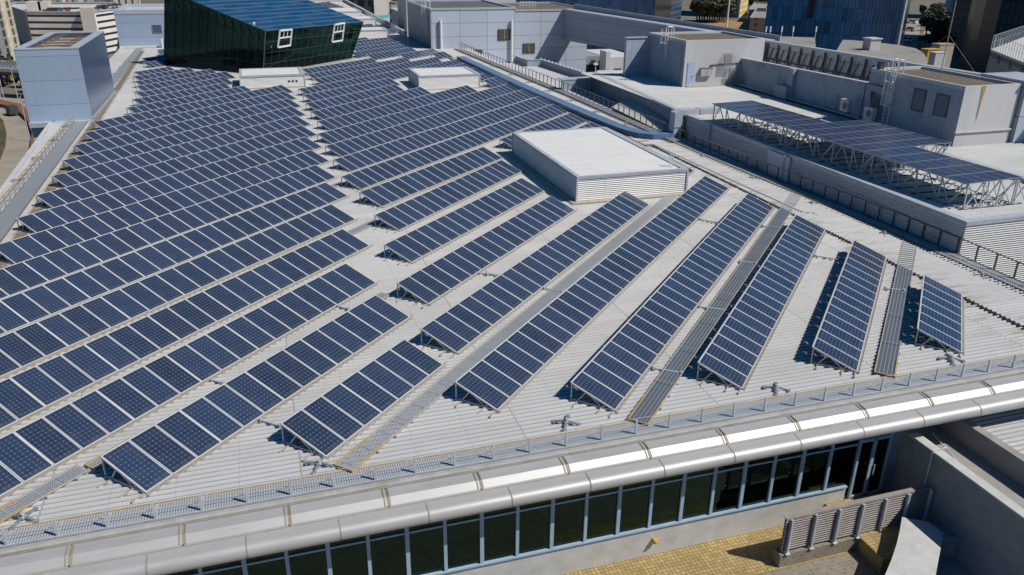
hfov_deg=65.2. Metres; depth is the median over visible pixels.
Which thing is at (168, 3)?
window pane
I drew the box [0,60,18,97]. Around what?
footbridge
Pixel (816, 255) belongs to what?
cable bridge
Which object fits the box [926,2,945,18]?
tree
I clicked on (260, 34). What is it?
window pane
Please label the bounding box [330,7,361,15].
roof box
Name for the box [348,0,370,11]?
beige office block
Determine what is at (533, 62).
wall
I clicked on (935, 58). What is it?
yard container
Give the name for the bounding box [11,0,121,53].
car park building
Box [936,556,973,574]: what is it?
ground
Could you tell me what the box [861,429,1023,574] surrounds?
side wall
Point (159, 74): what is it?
solar panel row
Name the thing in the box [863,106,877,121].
air conditioner
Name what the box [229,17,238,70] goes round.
window pane
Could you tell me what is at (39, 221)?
solar panel row
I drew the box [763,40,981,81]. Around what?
braced screen wall
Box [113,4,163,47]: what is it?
clad tower
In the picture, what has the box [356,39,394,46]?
solar panel row
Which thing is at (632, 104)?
lean to roof
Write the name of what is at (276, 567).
window pane
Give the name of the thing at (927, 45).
road
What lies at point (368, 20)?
roof box
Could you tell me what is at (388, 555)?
window pane
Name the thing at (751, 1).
tree
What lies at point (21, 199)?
walkway
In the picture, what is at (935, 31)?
tree
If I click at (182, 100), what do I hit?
solar panel row
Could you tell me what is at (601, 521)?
window pane
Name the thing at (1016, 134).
clad tower
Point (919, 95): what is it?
blank window
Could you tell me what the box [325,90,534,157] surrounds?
solar panel row
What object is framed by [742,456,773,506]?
window pane
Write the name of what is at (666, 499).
window pane
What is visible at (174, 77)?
solar panel row
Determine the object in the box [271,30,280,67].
window pane
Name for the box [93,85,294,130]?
solar panel row
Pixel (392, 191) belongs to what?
solar panel row
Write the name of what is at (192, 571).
window pane
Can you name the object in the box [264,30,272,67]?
window pane
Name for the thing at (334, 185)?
roof walkway
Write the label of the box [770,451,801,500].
window pane
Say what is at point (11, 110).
box truck
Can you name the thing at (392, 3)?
balcony block
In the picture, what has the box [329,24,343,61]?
window pane
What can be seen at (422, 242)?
solar panel row
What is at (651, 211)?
roof walkway
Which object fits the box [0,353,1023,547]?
eave walkway
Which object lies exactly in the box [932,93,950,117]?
blank window
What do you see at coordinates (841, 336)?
solar panel row
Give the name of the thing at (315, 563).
window pane
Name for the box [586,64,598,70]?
window
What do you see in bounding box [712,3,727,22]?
tree
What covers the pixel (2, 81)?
tree
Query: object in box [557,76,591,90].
well wall
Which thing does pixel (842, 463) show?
window pane
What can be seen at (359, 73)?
solar panel row
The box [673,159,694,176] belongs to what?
solar panel row
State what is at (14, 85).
street lamp
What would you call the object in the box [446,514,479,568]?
window pane
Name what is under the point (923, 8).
tree
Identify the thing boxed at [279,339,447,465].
solar panel row
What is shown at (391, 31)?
solar panel row
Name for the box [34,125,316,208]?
solar panel row
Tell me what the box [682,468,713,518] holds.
window pane
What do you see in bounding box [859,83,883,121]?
pipework
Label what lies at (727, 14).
floodlight mast
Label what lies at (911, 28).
moving car
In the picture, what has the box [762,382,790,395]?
roof anchor
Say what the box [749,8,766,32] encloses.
long shed
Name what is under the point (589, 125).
solar panel row
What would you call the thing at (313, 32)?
window pane
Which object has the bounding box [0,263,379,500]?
solar panel row
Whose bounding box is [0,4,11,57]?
residential tower
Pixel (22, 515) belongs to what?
roof anchor
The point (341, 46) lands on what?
window pane
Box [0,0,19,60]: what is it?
residential tower
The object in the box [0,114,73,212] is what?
railing
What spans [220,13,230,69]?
window pane
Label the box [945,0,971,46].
brown tower
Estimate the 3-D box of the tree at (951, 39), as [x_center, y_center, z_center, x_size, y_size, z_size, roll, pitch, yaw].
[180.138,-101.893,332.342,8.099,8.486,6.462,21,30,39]
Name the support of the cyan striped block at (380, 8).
on the ground at (914, 13)
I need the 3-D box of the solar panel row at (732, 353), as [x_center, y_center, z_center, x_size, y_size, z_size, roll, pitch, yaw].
[12.809,-0.218,38.870,1.890,0.751,21.843,12,26,25]
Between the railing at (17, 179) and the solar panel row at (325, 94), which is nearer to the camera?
the railing at (17, 179)
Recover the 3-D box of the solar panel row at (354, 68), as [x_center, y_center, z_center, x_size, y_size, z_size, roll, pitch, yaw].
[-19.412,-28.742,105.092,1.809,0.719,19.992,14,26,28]
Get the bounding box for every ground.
[0,0,964,159]
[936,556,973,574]
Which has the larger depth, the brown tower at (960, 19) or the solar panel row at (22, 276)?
the brown tower at (960, 19)
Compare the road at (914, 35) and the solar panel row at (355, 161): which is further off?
the road at (914, 35)
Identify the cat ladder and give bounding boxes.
[421,0,428,33]
[660,26,674,58]
[880,58,905,124]
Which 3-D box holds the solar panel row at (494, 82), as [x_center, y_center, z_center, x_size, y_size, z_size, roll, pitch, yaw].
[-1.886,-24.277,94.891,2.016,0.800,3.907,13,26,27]
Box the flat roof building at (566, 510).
[0,2,1023,574]
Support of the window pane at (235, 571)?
in the flat roof building at (566, 510)
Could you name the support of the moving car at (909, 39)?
on the road at (914, 35)
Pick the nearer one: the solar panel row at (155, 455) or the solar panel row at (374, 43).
the solar panel row at (155, 455)
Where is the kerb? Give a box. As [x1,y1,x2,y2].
[0,116,7,163]
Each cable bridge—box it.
[211,377,224,383]
[259,417,280,428]
[337,304,349,309]
[543,286,562,291]
[652,366,682,375]
[698,305,729,311]
[762,224,784,229]
[814,254,839,260]
[884,286,905,290]
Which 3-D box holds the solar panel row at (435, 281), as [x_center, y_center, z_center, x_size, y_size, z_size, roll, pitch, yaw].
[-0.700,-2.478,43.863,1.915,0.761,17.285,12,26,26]
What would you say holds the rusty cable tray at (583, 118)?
on the flat roof building at (566, 510)
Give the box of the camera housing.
[877,61,885,69]
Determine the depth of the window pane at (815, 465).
29.80 m
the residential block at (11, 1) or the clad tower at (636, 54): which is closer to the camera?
the clad tower at (636, 54)
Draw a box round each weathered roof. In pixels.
[765,26,816,46]
[837,37,927,63]
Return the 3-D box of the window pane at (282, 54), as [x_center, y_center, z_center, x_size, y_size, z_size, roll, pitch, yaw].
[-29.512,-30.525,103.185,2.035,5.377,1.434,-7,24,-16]
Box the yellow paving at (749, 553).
[560,491,946,574]
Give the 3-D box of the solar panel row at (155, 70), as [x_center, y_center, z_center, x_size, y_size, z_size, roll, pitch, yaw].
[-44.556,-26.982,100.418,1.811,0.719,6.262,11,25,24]
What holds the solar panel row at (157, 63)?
on the flat roof building at (566, 510)
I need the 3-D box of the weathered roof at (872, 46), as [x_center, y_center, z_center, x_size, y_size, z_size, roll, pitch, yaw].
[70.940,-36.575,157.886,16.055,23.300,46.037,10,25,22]
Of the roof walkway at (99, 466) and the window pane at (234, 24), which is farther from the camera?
the window pane at (234, 24)
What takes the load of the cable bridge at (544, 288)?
on the flat roof building at (566, 510)
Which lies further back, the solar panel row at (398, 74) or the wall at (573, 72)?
the wall at (573, 72)
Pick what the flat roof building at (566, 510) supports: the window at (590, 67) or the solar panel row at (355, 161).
the solar panel row at (355, 161)
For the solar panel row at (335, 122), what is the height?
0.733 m
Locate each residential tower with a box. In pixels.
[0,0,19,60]
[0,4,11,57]
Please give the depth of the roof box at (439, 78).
93.16 m
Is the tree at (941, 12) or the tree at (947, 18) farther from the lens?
the tree at (941, 12)
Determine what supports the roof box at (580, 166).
on the flat roof building at (566, 510)
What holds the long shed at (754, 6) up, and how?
on the ground at (914, 13)
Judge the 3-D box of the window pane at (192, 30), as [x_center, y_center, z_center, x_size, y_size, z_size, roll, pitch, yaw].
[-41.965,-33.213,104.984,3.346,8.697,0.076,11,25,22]
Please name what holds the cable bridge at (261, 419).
on the flat roof building at (566, 510)
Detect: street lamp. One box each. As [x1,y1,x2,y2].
[11,66,18,102]
[20,94,30,140]
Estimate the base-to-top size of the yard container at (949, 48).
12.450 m
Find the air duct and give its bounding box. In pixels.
[457,56,719,138]
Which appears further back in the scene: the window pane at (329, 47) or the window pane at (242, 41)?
the window pane at (329, 47)
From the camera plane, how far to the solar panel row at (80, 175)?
61.52 m
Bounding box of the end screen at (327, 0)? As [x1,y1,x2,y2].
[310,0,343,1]
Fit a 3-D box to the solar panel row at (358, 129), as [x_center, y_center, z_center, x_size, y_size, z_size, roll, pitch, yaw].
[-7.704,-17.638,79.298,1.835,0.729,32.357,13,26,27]
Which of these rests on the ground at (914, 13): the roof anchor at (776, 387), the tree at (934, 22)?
the tree at (934, 22)
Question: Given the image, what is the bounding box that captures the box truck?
[5,104,18,115]
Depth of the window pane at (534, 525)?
26.74 m
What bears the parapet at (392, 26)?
on the flat roof building at (566, 510)
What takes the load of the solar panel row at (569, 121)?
on the flat roof building at (566, 510)
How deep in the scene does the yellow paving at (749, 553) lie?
28.58 m
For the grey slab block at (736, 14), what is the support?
on the ground at (914, 13)
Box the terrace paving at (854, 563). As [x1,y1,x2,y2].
[759,551,885,574]
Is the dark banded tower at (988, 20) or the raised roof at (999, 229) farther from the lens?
the dark banded tower at (988, 20)
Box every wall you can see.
[516,56,526,65]
[527,59,540,66]
[541,59,586,76]
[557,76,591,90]
[563,4,779,61]
[739,58,868,116]
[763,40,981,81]
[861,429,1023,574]
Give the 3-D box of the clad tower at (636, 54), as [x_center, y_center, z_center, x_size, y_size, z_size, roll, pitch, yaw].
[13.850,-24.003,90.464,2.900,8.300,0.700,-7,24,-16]
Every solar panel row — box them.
[0,150,332,266]
[0,165,338,299]
[0,182,350,335]
[0,204,358,379]
[0,229,372,432]
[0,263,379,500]
[15,136,323,235]
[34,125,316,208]
[52,115,313,187]
[61,106,306,171]
[73,98,302,155]
[82,91,298,142]
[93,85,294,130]
[97,295,413,502]
[126,85,251,114]
[132,83,230,105]
[133,68,193,80]
[134,66,174,75]
[134,69,216,87]
[135,71,235,91]
[135,77,234,96]
[142,55,163,61]
[143,60,169,68]
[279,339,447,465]
[298,59,461,95]
[302,78,400,102]
[303,58,376,76]
[305,84,403,110]
[307,58,409,80]
[310,87,430,119]
[312,57,441,85]
[317,84,518,144]
[317,85,477,130]
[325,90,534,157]
[332,96,550,172]
[340,104,568,191]
[353,44,407,57]
[355,41,409,50]
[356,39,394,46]
[357,37,395,43]
[358,146,504,209]
[366,47,415,59]
[374,160,523,232]
[383,178,545,265]
[388,29,397,34]
[396,196,576,308]
[399,48,437,59]
[420,191,651,358]
[431,51,453,59]
[448,63,471,67]
[454,176,729,417]
[480,73,492,82]
[482,77,507,87]
[499,113,586,150]
[570,194,774,417]
[577,122,599,127]
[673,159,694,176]
[696,214,825,394]
[810,240,887,377]
[914,275,964,357]
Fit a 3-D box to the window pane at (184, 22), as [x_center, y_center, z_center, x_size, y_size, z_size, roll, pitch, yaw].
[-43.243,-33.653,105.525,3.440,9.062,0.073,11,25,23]
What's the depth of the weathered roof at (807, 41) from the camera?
175.76 m
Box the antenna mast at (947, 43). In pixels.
[902,1,980,80]
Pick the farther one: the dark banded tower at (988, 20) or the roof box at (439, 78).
the dark banded tower at (988, 20)
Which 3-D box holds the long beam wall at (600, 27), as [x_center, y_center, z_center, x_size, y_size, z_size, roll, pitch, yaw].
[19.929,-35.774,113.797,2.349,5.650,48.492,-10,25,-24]
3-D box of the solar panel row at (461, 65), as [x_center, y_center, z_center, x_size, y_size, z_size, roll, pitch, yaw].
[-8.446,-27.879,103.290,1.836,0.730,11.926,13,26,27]
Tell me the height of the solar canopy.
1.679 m
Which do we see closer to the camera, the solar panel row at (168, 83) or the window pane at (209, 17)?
the solar panel row at (168, 83)
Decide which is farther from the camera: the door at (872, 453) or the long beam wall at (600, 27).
the long beam wall at (600, 27)
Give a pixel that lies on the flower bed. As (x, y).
(3, 103)
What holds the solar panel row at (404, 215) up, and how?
on the flat roof building at (566, 510)
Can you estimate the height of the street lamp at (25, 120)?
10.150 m
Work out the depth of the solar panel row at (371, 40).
134.47 m
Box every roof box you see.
[237,67,306,88]
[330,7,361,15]
[350,16,375,25]
[359,27,387,38]
[406,66,481,89]
[507,127,688,204]
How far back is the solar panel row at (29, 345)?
37.06 m
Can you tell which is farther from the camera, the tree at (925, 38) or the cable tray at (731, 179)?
the tree at (925, 38)
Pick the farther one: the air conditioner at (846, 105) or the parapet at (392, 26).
the parapet at (392, 26)
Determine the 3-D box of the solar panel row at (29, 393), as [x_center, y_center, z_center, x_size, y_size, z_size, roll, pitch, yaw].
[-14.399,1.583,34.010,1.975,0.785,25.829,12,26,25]
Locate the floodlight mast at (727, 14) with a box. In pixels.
[726,0,729,26]
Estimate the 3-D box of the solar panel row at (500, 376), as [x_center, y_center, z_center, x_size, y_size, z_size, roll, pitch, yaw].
[6.448,-1.640,42.058,1.903,0.756,33.560,12,26,26]
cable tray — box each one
[447,53,652,146]
[652,144,817,214]
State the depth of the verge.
175.26 m
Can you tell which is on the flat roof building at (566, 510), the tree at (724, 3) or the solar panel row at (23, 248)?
the solar panel row at (23, 248)
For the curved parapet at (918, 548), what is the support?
on the ground at (949, 565)
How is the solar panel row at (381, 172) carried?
on the flat roof building at (566, 510)
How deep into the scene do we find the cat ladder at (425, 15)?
128.54 m
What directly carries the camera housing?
on the plant room at (957, 109)
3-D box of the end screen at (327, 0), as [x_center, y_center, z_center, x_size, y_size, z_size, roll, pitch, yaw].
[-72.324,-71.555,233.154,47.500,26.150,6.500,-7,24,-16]
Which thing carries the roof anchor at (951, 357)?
on the flat roof building at (566, 510)
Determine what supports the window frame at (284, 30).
in the green glass building at (231, 36)
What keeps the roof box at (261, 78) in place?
on the flat roof building at (566, 510)
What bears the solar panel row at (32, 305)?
on the flat roof building at (566, 510)
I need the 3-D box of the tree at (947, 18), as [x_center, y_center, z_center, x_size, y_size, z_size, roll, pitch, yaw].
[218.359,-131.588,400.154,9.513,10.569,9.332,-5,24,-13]
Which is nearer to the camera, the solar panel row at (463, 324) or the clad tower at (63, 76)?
the solar panel row at (463, 324)
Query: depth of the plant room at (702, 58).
84.12 m
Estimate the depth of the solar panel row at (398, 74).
96.53 m
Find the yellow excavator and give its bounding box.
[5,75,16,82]
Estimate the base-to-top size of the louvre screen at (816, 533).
2.060 m
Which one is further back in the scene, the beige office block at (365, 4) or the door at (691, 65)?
the beige office block at (365, 4)
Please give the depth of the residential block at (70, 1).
380.75 m
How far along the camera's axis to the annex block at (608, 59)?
156.63 m
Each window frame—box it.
[277,29,292,47]
[331,22,344,42]
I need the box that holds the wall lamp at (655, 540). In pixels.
[652,537,658,543]
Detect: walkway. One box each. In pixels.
[0,48,142,242]
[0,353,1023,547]
[0,464,89,522]
[84,292,390,470]
[331,181,346,187]
[334,192,680,471]
[347,219,381,234]
[454,48,1023,293]
[627,193,801,425]
[873,239,917,377]
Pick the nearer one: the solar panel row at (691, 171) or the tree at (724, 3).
the solar panel row at (691, 171)
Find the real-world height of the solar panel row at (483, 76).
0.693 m
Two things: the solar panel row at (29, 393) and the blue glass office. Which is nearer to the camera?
the solar panel row at (29, 393)
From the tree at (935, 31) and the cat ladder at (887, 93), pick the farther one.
the tree at (935, 31)
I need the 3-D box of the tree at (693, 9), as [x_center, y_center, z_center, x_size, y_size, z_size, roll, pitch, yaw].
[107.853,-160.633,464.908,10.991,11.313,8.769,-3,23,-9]
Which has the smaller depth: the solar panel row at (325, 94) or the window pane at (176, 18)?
the solar panel row at (325, 94)
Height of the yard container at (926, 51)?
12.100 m
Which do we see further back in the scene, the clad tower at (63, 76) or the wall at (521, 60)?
the wall at (521, 60)
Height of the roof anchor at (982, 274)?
0.225 m
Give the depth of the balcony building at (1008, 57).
141.46 m
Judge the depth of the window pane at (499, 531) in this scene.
26.40 m
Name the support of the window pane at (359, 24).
in the green glass building at (231, 36)
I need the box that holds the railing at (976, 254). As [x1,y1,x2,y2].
[462,43,1023,277]
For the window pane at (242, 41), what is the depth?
101.66 m
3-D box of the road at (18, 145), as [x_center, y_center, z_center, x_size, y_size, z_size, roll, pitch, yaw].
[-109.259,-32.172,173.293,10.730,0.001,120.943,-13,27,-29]
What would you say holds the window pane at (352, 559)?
in the flat roof building at (566, 510)
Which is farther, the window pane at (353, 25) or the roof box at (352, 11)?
the roof box at (352, 11)
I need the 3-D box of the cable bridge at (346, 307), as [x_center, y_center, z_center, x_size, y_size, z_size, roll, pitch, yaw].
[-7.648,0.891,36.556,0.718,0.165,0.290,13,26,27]
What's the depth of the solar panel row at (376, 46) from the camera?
126.75 m
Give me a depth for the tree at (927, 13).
470.70 m
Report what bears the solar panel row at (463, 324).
on the flat roof building at (566, 510)
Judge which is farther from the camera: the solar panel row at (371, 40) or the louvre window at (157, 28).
the solar panel row at (371, 40)
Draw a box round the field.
[681,19,749,30]
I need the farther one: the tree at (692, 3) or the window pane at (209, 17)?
the tree at (692, 3)
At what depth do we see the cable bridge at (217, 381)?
30.25 m
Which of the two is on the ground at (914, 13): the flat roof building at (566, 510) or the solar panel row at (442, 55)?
the flat roof building at (566, 510)
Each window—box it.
[152,24,162,32]
[498,29,510,39]
[523,43,534,52]
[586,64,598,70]
[910,88,926,112]
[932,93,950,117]
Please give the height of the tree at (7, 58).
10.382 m
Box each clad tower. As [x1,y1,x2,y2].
[13,31,116,140]
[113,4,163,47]
[623,36,649,76]
[980,72,1023,143]
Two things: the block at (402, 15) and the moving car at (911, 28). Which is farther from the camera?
the moving car at (911, 28)
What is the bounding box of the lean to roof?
[612,98,669,130]
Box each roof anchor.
[9,506,38,530]
[304,456,334,474]
[551,414,580,431]
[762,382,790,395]
[937,353,965,365]
[972,272,987,278]
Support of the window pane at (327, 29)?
in the green glass building at (231, 36)
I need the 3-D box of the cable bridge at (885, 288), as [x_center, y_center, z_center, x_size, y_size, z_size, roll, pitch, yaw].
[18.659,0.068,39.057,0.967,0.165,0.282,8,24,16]
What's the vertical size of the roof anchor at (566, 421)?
0.225 m
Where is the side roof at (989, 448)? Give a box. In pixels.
[913,408,1023,507]
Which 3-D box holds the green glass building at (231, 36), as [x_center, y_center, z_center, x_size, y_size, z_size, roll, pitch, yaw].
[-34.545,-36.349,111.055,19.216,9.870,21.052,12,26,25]
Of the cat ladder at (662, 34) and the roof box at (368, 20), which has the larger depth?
the roof box at (368, 20)
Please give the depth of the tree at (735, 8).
462.81 m
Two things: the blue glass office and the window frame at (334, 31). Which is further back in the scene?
the blue glass office
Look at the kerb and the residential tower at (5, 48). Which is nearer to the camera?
the kerb
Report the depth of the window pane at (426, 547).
25.72 m
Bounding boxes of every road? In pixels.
[0,93,25,107]
[0,107,31,187]
[902,22,920,48]
[922,16,933,47]
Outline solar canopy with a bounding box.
[712,100,1023,209]
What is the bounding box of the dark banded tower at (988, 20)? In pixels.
[959,0,1023,72]
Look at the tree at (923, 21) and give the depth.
378.63 m
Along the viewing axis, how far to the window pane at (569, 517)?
27.08 m
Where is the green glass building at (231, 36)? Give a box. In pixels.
[164,0,363,73]
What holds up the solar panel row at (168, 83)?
on the flat roof building at (566, 510)
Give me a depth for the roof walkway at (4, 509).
24.07 m
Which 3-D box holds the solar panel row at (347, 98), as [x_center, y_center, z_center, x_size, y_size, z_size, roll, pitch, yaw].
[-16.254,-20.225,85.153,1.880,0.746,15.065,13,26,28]
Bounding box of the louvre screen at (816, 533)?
[772,484,932,567]
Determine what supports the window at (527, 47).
in the plant block at (509, 31)
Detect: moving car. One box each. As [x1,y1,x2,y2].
[903,37,913,41]
[905,27,916,30]
[907,19,917,23]
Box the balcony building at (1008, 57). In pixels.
[985,26,1023,72]
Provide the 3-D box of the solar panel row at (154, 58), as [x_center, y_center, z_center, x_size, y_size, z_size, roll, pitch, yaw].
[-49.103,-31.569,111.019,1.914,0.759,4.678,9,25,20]
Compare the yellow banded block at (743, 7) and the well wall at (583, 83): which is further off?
the yellow banded block at (743, 7)
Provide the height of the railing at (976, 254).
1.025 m
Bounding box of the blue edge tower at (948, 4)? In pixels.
[945,0,953,10]
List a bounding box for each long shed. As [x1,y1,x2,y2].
[748,2,767,21]
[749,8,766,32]
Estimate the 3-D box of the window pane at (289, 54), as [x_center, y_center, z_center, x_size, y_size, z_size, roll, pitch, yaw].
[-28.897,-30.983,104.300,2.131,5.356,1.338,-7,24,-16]
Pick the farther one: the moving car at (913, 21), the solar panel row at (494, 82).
the moving car at (913, 21)
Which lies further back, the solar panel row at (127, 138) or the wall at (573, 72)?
the wall at (573, 72)
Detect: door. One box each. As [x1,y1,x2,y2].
[686,62,694,85]
[847,433,893,497]
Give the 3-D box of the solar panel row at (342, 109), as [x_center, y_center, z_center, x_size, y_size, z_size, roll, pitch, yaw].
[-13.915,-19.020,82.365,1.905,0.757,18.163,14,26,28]
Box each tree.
[0,53,12,62]
[0,57,7,85]
[10,75,21,86]
[689,5,701,20]
[690,0,704,21]
[695,0,711,22]
[699,0,719,22]
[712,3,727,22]
[715,0,734,22]
[726,0,737,18]
[748,0,757,4]
[916,34,932,47]
[918,14,932,34]
[919,5,926,16]
[923,11,934,15]
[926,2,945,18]
[926,18,945,47]
[930,25,951,42]
[933,6,947,21]
[939,31,956,42]
[941,13,950,24]
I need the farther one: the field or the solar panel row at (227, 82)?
the field
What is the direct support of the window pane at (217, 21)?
in the green glass building at (231, 36)
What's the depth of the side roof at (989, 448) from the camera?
30.46 m
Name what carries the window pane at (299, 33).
in the green glass building at (231, 36)
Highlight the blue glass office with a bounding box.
[516,0,681,52]
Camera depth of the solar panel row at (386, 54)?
118.73 m
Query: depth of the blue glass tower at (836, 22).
227.27 m
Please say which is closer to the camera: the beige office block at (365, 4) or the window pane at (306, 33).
the window pane at (306, 33)
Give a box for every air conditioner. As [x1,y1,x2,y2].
[839,98,852,112]
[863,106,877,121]
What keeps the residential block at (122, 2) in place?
on the ground at (914, 13)
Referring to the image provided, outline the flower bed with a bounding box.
[0,100,33,146]
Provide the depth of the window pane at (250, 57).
101.06 m
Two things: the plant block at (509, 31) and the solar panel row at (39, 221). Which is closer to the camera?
the solar panel row at (39, 221)
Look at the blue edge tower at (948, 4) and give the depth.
493.49 m
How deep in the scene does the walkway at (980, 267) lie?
53.51 m
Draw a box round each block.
[10,0,40,2]
[62,0,78,1]
[78,0,97,1]
[111,0,140,4]
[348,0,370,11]
[370,0,389,21]
[389,0,396,22]
[397,0,515,35]
[406,0,586,71]
[586,49,623,77]
[725,0,740,17]
[739,0,747,16]
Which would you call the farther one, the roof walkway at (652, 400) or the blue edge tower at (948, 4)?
the blue edge tower at (948, 4)
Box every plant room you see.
[647,31,764,87]
[862,66,1021,146]
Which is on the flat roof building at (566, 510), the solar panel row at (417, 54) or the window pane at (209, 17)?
the solar panel row at (417, 54)
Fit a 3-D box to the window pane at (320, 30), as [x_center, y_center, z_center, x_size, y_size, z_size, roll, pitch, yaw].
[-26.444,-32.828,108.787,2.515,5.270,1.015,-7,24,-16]
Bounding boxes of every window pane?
[164,0,172,64]
[166,569,197,574]
[172,0,180,65]
[180,0,188,65]
[188,0,196,66]
[196,3,204,67]
[202,560,242,574]
[204,6,213,68]
[212,10,221,69]
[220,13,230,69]
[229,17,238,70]
[237,20,247,70]
[246,24,256,68]
[246,552,286,574]
[255,28,264,67]
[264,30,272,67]
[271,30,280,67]
[278,31,288,67]
[285,28,295,66]
[288,544,327,574]
[292,28,303,66]
[298,27,310,66]
[304,26,317,66]
[310,26,324,64]
[317,25,330,63]
[323,25,337,62]
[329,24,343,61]
[329,536,368,574]
[335,23,350,60]
[341,23,356,59]
[346,22,362,58]
[369,528,406,574]
[409,521,443,574]
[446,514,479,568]
[484,507,515,560]
[519,500,550,553]
[553,493,584,546]
[586,487,617,539]
[619,480,650,532]
[651,474,682,525]
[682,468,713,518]
[712,462,743,512]
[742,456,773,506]
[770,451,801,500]
[799,445,830,494]
[826,440,857,488]
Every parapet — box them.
[344,0,406,35]
[885,517,957,574]
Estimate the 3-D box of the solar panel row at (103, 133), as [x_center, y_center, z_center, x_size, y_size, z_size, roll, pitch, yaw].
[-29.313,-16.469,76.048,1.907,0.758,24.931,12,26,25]
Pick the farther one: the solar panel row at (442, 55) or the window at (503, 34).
the window at (503, 34)
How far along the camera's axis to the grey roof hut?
176.45 m
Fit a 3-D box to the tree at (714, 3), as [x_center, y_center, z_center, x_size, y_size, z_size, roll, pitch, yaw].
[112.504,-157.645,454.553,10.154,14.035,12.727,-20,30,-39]
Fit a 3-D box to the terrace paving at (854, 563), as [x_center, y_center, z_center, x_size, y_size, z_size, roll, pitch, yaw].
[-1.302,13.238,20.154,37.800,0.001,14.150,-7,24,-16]
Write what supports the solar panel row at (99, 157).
on the flat roof building at (566, 510)
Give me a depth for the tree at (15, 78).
232.91 m
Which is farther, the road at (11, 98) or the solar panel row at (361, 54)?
the road at (11, 98)
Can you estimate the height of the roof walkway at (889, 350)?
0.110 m
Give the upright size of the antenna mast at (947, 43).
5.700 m
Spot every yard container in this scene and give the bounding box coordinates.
[920,48,941,63]
[927,51,947,66]
[931,43,954,67]
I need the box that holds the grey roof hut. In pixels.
[390,8,397,25]
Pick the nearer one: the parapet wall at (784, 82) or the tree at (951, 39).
the parapet wall at (784, 82)
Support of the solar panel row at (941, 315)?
on the flat roof building at (566, 510)
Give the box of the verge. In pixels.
[0,119,5,157]
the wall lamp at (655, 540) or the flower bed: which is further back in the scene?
the flower bed
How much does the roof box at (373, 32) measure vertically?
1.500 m
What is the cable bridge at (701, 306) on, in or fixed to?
on the flat roof building at (566, 510)
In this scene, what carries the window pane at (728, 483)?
in the flat roof building at (566, 510)
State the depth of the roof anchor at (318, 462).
25.46 m
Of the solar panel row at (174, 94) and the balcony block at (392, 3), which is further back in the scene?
the balcony block at (392, 3)
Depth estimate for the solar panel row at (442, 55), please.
118.01 m
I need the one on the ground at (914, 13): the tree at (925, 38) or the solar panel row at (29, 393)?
the tree at (925, 38)
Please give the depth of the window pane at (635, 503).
27.76 m
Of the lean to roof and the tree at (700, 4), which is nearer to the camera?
the lean to roof
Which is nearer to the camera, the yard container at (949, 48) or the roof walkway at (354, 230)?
the roof walkway at (354, 230)
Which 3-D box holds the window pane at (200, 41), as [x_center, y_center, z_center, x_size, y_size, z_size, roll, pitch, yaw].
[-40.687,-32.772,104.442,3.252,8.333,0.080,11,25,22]
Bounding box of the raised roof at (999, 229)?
[504,63,1023,281]
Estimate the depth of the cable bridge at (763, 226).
47.50 m
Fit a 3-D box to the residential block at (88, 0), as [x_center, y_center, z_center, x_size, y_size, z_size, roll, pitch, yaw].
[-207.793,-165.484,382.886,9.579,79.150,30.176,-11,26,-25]
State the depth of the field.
453.75 m
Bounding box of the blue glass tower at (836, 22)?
[764,0,910,49]
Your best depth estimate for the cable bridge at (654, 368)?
31.30 m
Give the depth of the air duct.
74.46 m
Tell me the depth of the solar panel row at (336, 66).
105.99 m
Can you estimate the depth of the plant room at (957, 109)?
60.20 m
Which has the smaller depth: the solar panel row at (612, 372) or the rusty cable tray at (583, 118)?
the solar panel row at (612, 372)

